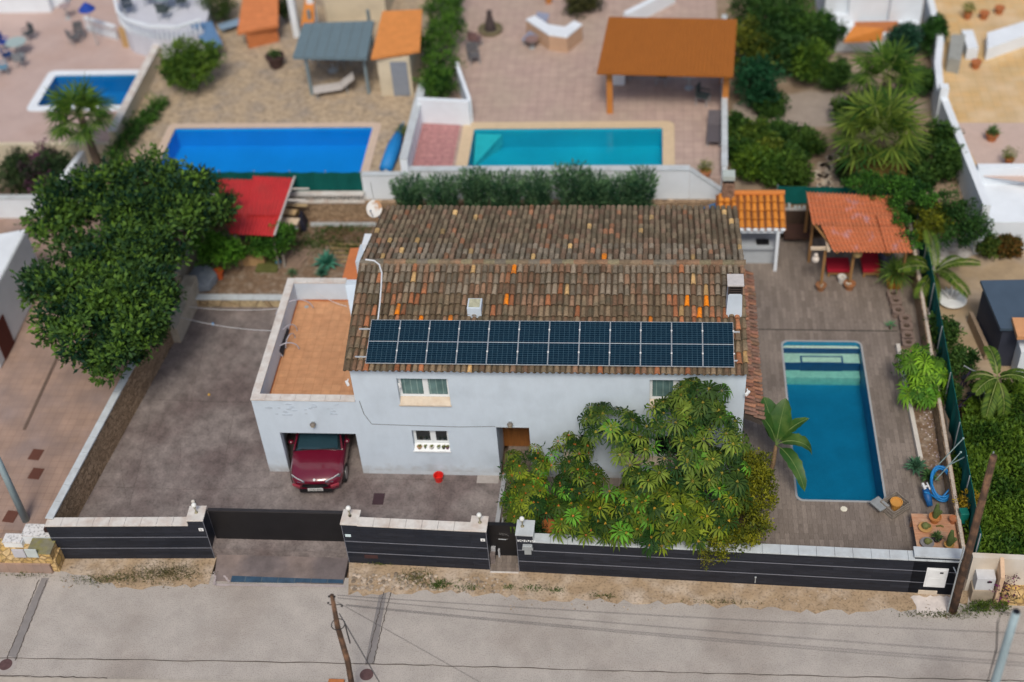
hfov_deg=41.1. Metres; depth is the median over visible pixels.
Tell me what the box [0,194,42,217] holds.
garden wall
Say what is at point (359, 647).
stay wire
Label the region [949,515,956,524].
potted plant
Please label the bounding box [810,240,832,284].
timber post
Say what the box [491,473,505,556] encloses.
kerb
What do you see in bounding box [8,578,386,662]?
road patch
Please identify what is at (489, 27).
fountain
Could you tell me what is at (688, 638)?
overhead wire
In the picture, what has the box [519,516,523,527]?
globe lamp
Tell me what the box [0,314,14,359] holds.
door
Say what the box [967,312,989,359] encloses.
fence
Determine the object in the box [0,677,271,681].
pavement
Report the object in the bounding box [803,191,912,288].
terracotta shelter
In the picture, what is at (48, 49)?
neighbour patio
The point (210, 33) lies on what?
awning
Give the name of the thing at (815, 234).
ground
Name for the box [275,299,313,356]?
folded lounger
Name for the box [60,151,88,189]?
wall return
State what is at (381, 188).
garden wall
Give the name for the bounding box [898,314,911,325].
concrete block
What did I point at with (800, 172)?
bush
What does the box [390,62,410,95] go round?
door
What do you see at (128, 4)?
garden chair
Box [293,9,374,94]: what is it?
grey gazebo
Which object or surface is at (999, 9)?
potted plant
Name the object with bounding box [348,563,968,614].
verge
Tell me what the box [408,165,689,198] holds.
garden wall
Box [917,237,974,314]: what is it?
white gravel
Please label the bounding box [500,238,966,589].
pool deck
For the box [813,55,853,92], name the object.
bush
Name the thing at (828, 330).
deck drain
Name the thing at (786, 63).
tree
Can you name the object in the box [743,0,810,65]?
tree
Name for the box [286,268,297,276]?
agave
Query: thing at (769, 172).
bush
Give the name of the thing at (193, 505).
globe lamp
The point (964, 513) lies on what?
green bin
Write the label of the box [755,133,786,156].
bush
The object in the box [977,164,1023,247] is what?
white outbuilding
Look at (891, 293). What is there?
concrete block
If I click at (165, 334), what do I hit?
shrub
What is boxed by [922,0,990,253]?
curved wall
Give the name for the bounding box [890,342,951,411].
plumeria
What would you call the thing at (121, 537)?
front wall
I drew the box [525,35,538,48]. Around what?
garden table
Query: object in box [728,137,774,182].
bush
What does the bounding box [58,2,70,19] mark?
garden table
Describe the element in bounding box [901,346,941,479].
side bed
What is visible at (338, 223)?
bed edging
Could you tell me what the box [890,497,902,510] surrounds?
garden pot
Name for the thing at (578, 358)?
mounting rail
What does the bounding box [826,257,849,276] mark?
daybed
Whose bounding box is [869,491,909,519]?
slatted crate
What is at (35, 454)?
manhole cover
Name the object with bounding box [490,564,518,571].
gate step
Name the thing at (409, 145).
garden wall
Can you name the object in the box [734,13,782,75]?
tree
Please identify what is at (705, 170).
potted plant
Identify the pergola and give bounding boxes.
[597,16,736,113]
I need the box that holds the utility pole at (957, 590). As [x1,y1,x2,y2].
[947,453,996,614]
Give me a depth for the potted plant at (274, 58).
63.77 m
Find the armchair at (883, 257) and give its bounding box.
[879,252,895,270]
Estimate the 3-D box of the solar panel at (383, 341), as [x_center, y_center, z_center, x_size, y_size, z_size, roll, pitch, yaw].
[-4.143,0.013,44.135,0.994,0.053,1.673,1,57,6]
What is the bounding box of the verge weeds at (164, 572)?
[0,559,985,620]
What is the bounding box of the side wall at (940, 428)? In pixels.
[907,223,965,548]
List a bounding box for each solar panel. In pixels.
[365,320,400,363]
[395,320,429,363]
[426,320,459,364]
[456,320,489,364]
[486,321,519,364]
[517,321,549,365]
[548,321,580,365]
[578,321,610,365]
[609,321,641,366]
[640,322,671,366]
[672,322,703,366]
[702,322,734,367]
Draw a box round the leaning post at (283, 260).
[281,254,285,267]
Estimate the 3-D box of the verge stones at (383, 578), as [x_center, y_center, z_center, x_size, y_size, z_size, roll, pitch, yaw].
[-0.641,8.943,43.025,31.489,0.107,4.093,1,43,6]
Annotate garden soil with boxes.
[716,0,963,231]
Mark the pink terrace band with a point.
(982, 150)
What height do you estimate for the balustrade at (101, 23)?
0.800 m
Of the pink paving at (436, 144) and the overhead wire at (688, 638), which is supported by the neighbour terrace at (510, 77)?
the pink paving at (436, 144)
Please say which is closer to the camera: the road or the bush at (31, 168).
the road
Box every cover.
[0,655,16,673]
[2,510,17,522]
[28,449,43,459]
[28,468,43,478]
[188,265,217,291]
[355,665,377,681]
[372,493,384,504]
[379,121,405,170]
[950,378,1023,554]
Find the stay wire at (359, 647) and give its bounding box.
[339,613,379,681]
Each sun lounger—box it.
[217,18,238,34]
[313,71,353,98]
[706,110,721,146]
[946,34,965,73]
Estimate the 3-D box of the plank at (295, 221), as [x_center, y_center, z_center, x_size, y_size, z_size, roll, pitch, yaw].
[-9.146,-4.901,55.978,0.841,0.040,0.440,4,43,10]
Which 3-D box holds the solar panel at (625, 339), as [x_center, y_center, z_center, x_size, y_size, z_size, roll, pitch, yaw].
[3.605,0.085,43.355,0.994,0.053,1.673,1,57,6]
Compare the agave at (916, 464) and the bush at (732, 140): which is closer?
the agave at (916, 464)
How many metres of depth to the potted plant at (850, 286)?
52.90 m
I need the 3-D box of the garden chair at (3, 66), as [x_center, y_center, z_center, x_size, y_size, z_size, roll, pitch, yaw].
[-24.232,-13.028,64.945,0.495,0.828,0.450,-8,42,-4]
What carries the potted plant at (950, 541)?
on the wooden table at (944, 521)
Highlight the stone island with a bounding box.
[526,15,582,52]
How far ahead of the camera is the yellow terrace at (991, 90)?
60.41 m
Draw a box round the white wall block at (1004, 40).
[985,21,1023,60]
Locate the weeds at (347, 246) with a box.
[312,236,362,259]
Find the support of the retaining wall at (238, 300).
on the yard paving at (228, 366)
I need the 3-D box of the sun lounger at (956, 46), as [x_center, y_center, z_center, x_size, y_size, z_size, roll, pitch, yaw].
[19.817,-12.872,61.173,0.620,0.700,2.286,11,44,16]
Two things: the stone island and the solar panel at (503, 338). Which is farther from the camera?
the stone island
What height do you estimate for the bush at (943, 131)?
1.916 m
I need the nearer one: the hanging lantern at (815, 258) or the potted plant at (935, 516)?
the potted plant at (935, 516)
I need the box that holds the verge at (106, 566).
[60,557,216,589]
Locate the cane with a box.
[325,243,359,245]
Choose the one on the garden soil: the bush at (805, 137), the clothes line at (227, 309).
the bush at (805, 137)
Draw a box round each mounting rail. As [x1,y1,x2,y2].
[355,356,737,361]
[359,328,739,332]
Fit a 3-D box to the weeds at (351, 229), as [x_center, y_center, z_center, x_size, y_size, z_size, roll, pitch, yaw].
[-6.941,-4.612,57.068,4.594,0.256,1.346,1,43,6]
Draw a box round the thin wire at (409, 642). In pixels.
[338,602,478,681]
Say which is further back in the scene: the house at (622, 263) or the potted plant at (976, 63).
the potted plant at (976, 63)
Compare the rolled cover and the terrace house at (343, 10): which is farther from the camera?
the terrace house at (343, 10)
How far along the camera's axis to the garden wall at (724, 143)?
56.63 m
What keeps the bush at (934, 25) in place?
on the garden soil
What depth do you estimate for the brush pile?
56.78 m
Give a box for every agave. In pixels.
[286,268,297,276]
[311,248,343,274]
[314,267,328,277]
[902,456,929,476]
[919,467,938,485]
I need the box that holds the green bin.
[958,507,969,523]
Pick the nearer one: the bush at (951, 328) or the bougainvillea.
the bougainvillea
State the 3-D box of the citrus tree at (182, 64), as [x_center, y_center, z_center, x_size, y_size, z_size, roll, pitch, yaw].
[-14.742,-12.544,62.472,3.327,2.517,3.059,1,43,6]
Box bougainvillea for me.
[989,573,1019,604]
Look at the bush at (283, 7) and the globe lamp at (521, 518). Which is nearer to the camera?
the globe lamp at (521, 518)
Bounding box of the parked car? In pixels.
[288,433,350,492]
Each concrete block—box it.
[886,289,899,300]
[889,296,901,308]
[891,306,904,317]
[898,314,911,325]
[899,321,912,332]
[900,331,914,340]
[901,338,914,348]
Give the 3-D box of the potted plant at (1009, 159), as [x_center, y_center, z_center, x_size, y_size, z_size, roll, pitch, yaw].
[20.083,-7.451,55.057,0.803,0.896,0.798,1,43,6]
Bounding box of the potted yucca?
[875,255,916,293]
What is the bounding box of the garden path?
[733,91,846,126]
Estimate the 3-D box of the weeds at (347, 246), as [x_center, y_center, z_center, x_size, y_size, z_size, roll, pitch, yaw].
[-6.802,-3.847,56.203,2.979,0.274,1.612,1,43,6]
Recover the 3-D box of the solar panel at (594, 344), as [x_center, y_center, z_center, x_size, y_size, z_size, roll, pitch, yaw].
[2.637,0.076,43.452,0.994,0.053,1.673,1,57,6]
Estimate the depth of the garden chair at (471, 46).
63.02 m
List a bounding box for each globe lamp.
[191,503,197,513]
[346,505,351,516]
[476,512,481,523]
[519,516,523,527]
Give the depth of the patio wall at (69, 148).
60.16 m
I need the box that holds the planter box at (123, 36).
[118,26,129,47]
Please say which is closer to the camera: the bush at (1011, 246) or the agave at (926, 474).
the agave at (926, 474)
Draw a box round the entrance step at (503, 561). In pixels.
[495,555,518,567]
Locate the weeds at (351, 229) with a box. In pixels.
[299,220,373,238]
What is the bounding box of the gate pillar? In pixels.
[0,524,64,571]
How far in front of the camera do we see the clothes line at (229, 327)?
50.51 m
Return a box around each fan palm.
[42,73,120,163]
[823,76,935,186]
[842,35,932,124]
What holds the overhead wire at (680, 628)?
attached to the utility pole at (338, 628)
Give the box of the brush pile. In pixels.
[309,217,372,252]
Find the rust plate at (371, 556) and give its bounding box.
[364,555,377,558]
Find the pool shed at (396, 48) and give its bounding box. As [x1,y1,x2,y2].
[371,9,422,95]
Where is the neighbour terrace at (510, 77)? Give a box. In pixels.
[400,0,720,191]
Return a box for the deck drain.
[758,329,897,331]
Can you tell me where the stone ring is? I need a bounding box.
[814,146,935,193]
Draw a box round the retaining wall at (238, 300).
[196,294,282,306]
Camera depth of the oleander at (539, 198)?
54.44 m
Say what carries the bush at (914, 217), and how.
on the garden soil
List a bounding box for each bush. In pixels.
[0,146,36,194]
[14,137,58,193]
[29,143,79,189]
[279,0,288,22]
[561,0,606,18]
[728,109,750,135]
[728,114,781,144]
[728,133,755,163]
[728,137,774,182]
[746,87,791,120]
[748,145,799,188]
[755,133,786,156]
[758,115,803,146]
[773,150,815,186]
[780,139,809,163]
[784,122,828,156]
[809,11,850,56]
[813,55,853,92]
[828,92,857,125]
[834,157,855,186]
[885,20,925,57]
[894,63,934,94]
[894,187,937,226]
[897,141,930,165]
[905,157,939,188]
[918,11,950,58]
[921,310,967,350]
[922,115,964,153]
[925,138,967,182]
[930,185,998,250]
[936,343,981,380]
[938,378,963,405]
[973,233,1002,259]
[997,233,1023,258]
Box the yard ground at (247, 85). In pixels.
[107,0,439,197]
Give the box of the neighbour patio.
[0,0,146,141]
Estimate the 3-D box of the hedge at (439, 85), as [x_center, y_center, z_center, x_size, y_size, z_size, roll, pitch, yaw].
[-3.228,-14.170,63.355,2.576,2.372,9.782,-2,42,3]
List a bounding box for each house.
[0,0,70,12]
[250,205,765,477]
[287,0,392,37]
[716,170,785,270]
[816,0,923,51]
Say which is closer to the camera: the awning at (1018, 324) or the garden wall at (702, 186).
the awning at (1018, 324)
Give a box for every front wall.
[45,506,214,558]
[340,509,490,569]
[515,519,964,594]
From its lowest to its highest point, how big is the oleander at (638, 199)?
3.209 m
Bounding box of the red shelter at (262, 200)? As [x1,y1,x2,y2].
[218,176,295,268]
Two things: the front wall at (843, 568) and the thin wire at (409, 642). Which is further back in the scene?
the front wall at (843, 568)
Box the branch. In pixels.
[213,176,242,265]
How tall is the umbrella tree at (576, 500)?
3.259 m
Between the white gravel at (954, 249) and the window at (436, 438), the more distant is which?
the white gravel at (954, 249)
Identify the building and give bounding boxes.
[0,230,38,367]
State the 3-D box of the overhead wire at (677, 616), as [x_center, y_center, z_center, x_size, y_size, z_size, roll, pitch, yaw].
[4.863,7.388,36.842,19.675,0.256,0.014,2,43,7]
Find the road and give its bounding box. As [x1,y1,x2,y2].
[0,571,1023,681]
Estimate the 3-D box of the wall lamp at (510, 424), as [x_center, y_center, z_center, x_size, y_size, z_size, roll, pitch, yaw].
[-0.064,2.767,45.099,0.200,0.161,0.219,1,43,6]
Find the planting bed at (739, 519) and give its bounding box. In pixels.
[535,496,750,542]
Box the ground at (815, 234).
[165,232,971,577]
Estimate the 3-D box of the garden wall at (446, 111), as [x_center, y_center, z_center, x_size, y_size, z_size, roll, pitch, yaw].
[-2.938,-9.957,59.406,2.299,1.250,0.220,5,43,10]
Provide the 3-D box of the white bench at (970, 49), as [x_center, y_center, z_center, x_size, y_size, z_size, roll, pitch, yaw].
[20.641,-13.387,61.737,0.500,0.600,1.600,1,43,6]
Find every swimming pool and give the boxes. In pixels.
[27,70,138,110]
[147,122,380,172]
[456,121,674,165]
[781,340,885,502]
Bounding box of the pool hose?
[924,465,948,501]
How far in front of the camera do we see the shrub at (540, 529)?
44.03 m
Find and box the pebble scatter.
[908,356,939,466]
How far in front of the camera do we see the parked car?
46.79 m
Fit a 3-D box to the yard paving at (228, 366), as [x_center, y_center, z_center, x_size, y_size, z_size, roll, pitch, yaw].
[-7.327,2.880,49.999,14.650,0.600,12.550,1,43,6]
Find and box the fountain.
[478,9,502,36]
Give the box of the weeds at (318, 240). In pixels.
[278,225,361,257]
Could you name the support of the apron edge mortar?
on the driveway apron at (228, 566)
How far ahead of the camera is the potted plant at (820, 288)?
52.99 m
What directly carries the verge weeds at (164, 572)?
on the verge at (630, 590)
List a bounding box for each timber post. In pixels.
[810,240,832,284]
[848,255,854,282]
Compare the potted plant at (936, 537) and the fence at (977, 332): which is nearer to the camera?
the potted plant at (936, 537)
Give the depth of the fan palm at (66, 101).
57.18 m
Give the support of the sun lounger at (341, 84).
on the yard ground at (247, 85)
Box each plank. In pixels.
[281,217,299,225]
[283,209,296,214]
[286,203,307,206]
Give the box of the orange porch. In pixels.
[237,0,278,48]
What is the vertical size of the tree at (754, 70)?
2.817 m
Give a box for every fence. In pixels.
[184,170,362,197]
[777,184,894,203]
[915,208,981,552]
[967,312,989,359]
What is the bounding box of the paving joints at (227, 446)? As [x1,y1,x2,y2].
[102,310,459,516]
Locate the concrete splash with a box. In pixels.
[910,595,949,618]
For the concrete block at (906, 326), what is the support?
on the pool deck
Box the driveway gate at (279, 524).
[207,508,343,540]
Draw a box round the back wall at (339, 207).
[212,191,916,227]
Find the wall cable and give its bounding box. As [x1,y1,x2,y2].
[359,401,494,426]
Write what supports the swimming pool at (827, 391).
in the pool deck
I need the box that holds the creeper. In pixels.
[696,540,715,570]
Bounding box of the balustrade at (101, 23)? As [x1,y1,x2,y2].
[83,16,117,39]
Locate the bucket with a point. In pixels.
(438, 476)
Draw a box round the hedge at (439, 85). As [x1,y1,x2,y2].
[412,0,469,97]
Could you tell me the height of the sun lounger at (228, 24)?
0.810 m
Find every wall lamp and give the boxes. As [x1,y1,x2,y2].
[310,421,315,427]
[507,421,512,427]
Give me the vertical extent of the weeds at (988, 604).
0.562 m
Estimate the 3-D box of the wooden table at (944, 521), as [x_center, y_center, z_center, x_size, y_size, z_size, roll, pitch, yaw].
[13.481,6.264,43.545,1.381,0.550,1.501,1,43,6]
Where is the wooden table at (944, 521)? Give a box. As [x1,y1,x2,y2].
[910,513,958,547]
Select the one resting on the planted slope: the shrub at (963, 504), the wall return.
the shrub at (963, 504)
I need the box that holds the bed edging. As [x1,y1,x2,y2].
[310,222,375,225]
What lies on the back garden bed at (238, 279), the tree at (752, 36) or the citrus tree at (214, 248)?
the citrus tree at (214, 248)
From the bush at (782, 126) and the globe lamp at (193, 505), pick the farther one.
the bush at (782, 126)
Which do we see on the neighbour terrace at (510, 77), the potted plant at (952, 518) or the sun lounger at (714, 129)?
the sun lounger at (714, 129)
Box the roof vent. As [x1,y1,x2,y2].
[467,298,482,317]
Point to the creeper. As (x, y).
(707, 558)
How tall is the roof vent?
0.500 m
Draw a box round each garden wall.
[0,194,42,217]
[107,44,162,144]
[361,171,409,198]
[399,83,427,170]
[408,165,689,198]
[417,97,471,124]
[455,62,472,121]
[624,0,674,16]
[689,167,721,198]
[721,14,727,186]
[964,553,1023,605]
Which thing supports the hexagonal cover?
on the back garden bed at (238, 279)
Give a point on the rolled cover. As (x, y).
(391, 153)
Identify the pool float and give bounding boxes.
[921,482,932,506]
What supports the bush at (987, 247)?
on the yard at (999, 268)
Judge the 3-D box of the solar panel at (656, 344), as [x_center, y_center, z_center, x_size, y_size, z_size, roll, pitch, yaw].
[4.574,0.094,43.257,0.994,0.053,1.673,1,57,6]
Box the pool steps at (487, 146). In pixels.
[473,134,502,165]
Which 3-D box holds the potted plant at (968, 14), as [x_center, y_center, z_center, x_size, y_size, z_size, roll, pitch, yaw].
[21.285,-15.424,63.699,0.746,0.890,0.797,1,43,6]
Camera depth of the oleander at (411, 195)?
55.03 m
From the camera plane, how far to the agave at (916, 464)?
45.70 m
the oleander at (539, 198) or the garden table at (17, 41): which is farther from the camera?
the garden table at (17, 41)
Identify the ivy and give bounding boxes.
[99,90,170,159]
[839,167,939,250]
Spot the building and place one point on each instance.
(16, 250)
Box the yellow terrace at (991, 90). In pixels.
[923,0,1023,167]
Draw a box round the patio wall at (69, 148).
[0,142,115,186]
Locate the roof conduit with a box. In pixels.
[365,259,382,319]
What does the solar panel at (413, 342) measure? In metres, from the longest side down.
1.673 x 0.994 x 0.053 m
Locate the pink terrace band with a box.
[958,123,1023,181]
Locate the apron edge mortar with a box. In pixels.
[213,572,344,586]
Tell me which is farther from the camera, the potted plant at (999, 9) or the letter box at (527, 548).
the potted plant at (999, 9)
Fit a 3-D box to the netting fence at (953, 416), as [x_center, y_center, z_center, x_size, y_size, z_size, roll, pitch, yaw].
[15.239,0.829,48.203,0.120,1.490,16.644,2,43,7]
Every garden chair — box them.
[0,31,8,49]
[0,48,11,63]
[0,60,9,75]
[11,53,28,68]
[21,22,35,42]
[64,29,81,46]
[72,21,84,41]
[120,0,134,15]
[154,4,171,20]
[175,0,188,10]
[465,41,479,65]
[467,31,482,47]
[522,12,548,45]
[655,76,668,86]
[695,82,710,107]
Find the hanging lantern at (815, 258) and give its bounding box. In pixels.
[812,250,818,262]
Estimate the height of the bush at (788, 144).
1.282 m
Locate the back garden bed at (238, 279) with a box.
[199,219,378,293]
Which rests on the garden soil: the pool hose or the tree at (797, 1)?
the tree at (797, 1)
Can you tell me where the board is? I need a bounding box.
[255,257,281,272]
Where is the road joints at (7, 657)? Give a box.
[0,580,1023,681]
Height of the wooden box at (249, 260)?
0.500 m
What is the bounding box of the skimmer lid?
[840,506,846,511]
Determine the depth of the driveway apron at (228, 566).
45.13 m
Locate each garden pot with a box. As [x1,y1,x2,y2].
[213,267,223,279]
[542,518,554,533]
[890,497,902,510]
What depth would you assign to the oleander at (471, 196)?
54.58 m
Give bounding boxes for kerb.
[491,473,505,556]
[895,344,922,460]
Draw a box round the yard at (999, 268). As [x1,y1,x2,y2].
[913,222,1023,411]
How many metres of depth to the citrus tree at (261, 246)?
54.71 m
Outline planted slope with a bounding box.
[966,390,1023,553]
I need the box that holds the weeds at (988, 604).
[958,599,1011,615]
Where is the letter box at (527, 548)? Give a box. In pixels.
[522,544,532,554]
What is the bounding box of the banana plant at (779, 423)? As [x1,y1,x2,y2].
[761,397,811,490]
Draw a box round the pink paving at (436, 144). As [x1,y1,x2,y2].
[412,123,459,165]
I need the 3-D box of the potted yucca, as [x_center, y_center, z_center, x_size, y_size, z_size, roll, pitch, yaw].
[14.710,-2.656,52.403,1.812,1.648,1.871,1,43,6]
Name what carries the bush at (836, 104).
on the garden soil
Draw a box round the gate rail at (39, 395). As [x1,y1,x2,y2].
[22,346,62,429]
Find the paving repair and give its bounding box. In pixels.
[477,475,498,483]
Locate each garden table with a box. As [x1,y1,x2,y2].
[5,36,25,56]
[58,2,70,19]
[321,60,337,72]
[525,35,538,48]
[683,77,695,90]
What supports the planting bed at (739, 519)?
on the pool deck
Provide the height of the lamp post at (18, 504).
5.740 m
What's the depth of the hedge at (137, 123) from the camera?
60.38 m
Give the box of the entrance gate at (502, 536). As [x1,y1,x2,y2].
[488,522,517,555]
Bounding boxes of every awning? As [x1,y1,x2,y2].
[190,21,222,46]
[1011,317,1023,339]
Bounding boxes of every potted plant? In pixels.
[265,47,283,69]
[393,124,407,141]
[697,158,714,177]
[815,281,826,291]
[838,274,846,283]
[843,279,855,290]
[918,522,931,532]
[920,537,933,546]
[929,503,942,523]
[930,530,945,542]
[944,530,956,547]
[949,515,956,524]
[961,0,976,19]
[971,58,981,69]
[979,10,989,19]
[985,123,1001,141]
[995,5,1004,14]
[1001,145,1021,163]
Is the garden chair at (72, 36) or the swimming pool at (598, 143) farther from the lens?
the garden chair at (72, 36)
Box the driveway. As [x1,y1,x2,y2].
[0,187,191,531]
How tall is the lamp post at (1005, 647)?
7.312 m
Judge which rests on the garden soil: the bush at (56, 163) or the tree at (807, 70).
the tree at (807, 70)
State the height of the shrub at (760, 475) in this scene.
2.892 m
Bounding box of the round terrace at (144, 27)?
[113,0,211,58]
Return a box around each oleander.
[387,170,425,208]
[418,171,461,208]
[454,164,493,208]
[482,167,527,208]
[517,167,555,208]
[548,158,593,208]
[574,168,614,208]
[594,170,638,208]
[620,164,660,208]
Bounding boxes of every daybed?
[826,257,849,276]
[860,252,880,276]
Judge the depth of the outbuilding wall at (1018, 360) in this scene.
48.47 m
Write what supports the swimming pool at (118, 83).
in the neighbour patio
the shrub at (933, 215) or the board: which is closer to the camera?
the shrub at (933, 215)
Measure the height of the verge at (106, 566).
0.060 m
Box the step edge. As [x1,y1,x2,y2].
[490,571,518,572]
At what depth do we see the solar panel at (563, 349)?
43.53 m
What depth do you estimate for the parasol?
65.20 m
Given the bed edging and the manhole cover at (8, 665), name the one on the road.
the manhole cover at (8, 665)
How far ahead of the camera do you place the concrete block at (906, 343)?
50.31 m
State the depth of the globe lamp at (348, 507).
43.80 m
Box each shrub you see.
[126,278,187,366]
[514,514,548,532]
[706,447,779,564]
[742,442,756,456]
[906,196,954,245]
[952,486,979,508]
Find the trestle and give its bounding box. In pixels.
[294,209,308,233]
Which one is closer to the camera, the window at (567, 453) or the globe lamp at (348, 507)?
the globe lamp at (348, 507)
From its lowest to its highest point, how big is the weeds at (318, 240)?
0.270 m
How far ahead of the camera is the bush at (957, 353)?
48.45 m
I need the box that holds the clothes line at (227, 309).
[193,307,277,309]
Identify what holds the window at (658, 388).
in the house at (622, 263)
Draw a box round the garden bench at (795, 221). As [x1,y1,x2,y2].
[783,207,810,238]
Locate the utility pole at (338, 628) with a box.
[327,594,353,681]
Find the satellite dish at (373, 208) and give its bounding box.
[366,200,381,217]
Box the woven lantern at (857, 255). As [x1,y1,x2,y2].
[852,251,861,257]
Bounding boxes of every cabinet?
[613,75,624,84]
[923,568,948,587]
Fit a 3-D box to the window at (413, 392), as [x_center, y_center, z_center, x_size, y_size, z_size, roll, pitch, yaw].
[-2.868,1.597,44.605,1.740,1.193,0.335,1,43,6]
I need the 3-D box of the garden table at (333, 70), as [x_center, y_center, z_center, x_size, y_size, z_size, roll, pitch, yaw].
[-8.350,-12.870,63.390,1.000,0.750,1.000,1,43,6]
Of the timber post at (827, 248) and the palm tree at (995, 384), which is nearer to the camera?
the palm tree at (995, 384)
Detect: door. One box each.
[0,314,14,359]
[11,549,26,557]
[24,549,38,557]
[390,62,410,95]
[503,427,529,445]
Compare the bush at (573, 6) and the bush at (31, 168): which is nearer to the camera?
the bush at (31, 168)
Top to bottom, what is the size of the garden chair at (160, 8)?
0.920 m
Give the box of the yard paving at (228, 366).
[78,307,501,563]
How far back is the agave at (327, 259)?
55.26 m
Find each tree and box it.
[9,142,242,388]
[154,33,226,94]
[185,214,249,270]
[195,0,240,22]
[240,221,297,260]
[497,442,555,531]
[540,430,618,547]
[577,377,750,515]
[589,467,753,559]
[721,0,775,44]
[731,52,792,106]
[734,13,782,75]
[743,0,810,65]
[761,21,810,73]
[768,0,821,24]
[771,0,832,63]
[784,35,836,84]
[897,229,980,306]
[965,345,1023,418]
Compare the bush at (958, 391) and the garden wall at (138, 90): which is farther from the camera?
the garden wall at (138, 90)
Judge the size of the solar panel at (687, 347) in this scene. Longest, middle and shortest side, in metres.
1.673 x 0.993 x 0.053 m
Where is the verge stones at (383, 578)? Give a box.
[6,565,1009,668]
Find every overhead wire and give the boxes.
[337,595,1023,633]
[342,598,1017,653]
[346,604,1022,662]
[346,605,1022,665]
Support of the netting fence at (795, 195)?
on the back wall at (339, 207)
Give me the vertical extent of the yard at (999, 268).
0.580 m
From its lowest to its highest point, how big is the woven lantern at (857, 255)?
0.378 m
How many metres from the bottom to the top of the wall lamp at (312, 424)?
0.161 m
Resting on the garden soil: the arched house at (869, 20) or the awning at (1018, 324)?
the arched house at (869, 20)
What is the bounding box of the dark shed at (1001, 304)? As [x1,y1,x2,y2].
[976,280,1023,365]
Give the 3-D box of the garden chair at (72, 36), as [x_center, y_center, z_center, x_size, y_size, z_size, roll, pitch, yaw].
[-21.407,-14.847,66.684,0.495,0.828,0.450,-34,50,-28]
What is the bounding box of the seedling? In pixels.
[884,320,896,329]
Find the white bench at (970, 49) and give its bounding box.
[961,30,978,59]
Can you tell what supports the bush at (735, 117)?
on the garden soil
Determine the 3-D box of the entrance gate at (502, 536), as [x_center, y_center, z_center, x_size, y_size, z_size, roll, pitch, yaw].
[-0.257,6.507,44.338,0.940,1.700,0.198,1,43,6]
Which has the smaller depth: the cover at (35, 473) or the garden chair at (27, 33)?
the cover at (35, 473)
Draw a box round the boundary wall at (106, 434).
[45,311,173,519]
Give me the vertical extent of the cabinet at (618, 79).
0.900 m
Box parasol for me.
[78,2,97,45]
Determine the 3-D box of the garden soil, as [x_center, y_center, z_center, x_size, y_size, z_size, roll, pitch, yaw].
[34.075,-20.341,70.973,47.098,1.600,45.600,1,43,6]
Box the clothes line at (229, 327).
[181,317,270,330]
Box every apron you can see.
[0,531,53,573]
[215,555,348,584]
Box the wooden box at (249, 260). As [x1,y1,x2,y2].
[238,241,265,265]
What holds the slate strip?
on the road
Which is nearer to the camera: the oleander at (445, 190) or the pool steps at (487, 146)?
the oleander at (445, 190)
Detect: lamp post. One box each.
[0,457,29,522]
[987,608,1020,681]
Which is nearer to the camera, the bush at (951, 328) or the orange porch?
the bush at (951, 328)
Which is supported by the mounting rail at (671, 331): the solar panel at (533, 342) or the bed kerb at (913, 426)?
the solar panel at (533, 342)
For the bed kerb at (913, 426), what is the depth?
47.34 m
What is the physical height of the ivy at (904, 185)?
2.559 m
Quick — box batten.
[287,199,305,200]
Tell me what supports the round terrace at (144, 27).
on the neighbour patio
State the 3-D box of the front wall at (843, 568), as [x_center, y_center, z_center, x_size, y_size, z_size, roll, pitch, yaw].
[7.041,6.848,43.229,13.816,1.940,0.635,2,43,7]
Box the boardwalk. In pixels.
[278,247,316,268]
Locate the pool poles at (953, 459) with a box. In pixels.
[935,437,967,479]
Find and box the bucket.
[433,471,442,482]
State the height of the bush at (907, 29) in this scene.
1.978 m
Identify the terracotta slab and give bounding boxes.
[328,679,344,681]
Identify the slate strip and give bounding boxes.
[231,576,342,582]
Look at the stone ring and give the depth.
57.06 m
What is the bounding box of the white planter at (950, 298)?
[939,286,966,308]
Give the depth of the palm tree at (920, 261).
51.53 m
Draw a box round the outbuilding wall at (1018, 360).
[1011,340,1023,377]
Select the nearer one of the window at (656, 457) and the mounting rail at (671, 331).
the mounting rail at (671, 331)
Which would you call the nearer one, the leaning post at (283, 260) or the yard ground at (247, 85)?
the leaning post at (283, 260)
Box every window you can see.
[398,378,451,406]
[413,430,450,452]
[563,435,590,461]
[619,436,678,465]
[648,380,698,408]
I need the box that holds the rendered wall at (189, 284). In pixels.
[168,224,215,342]

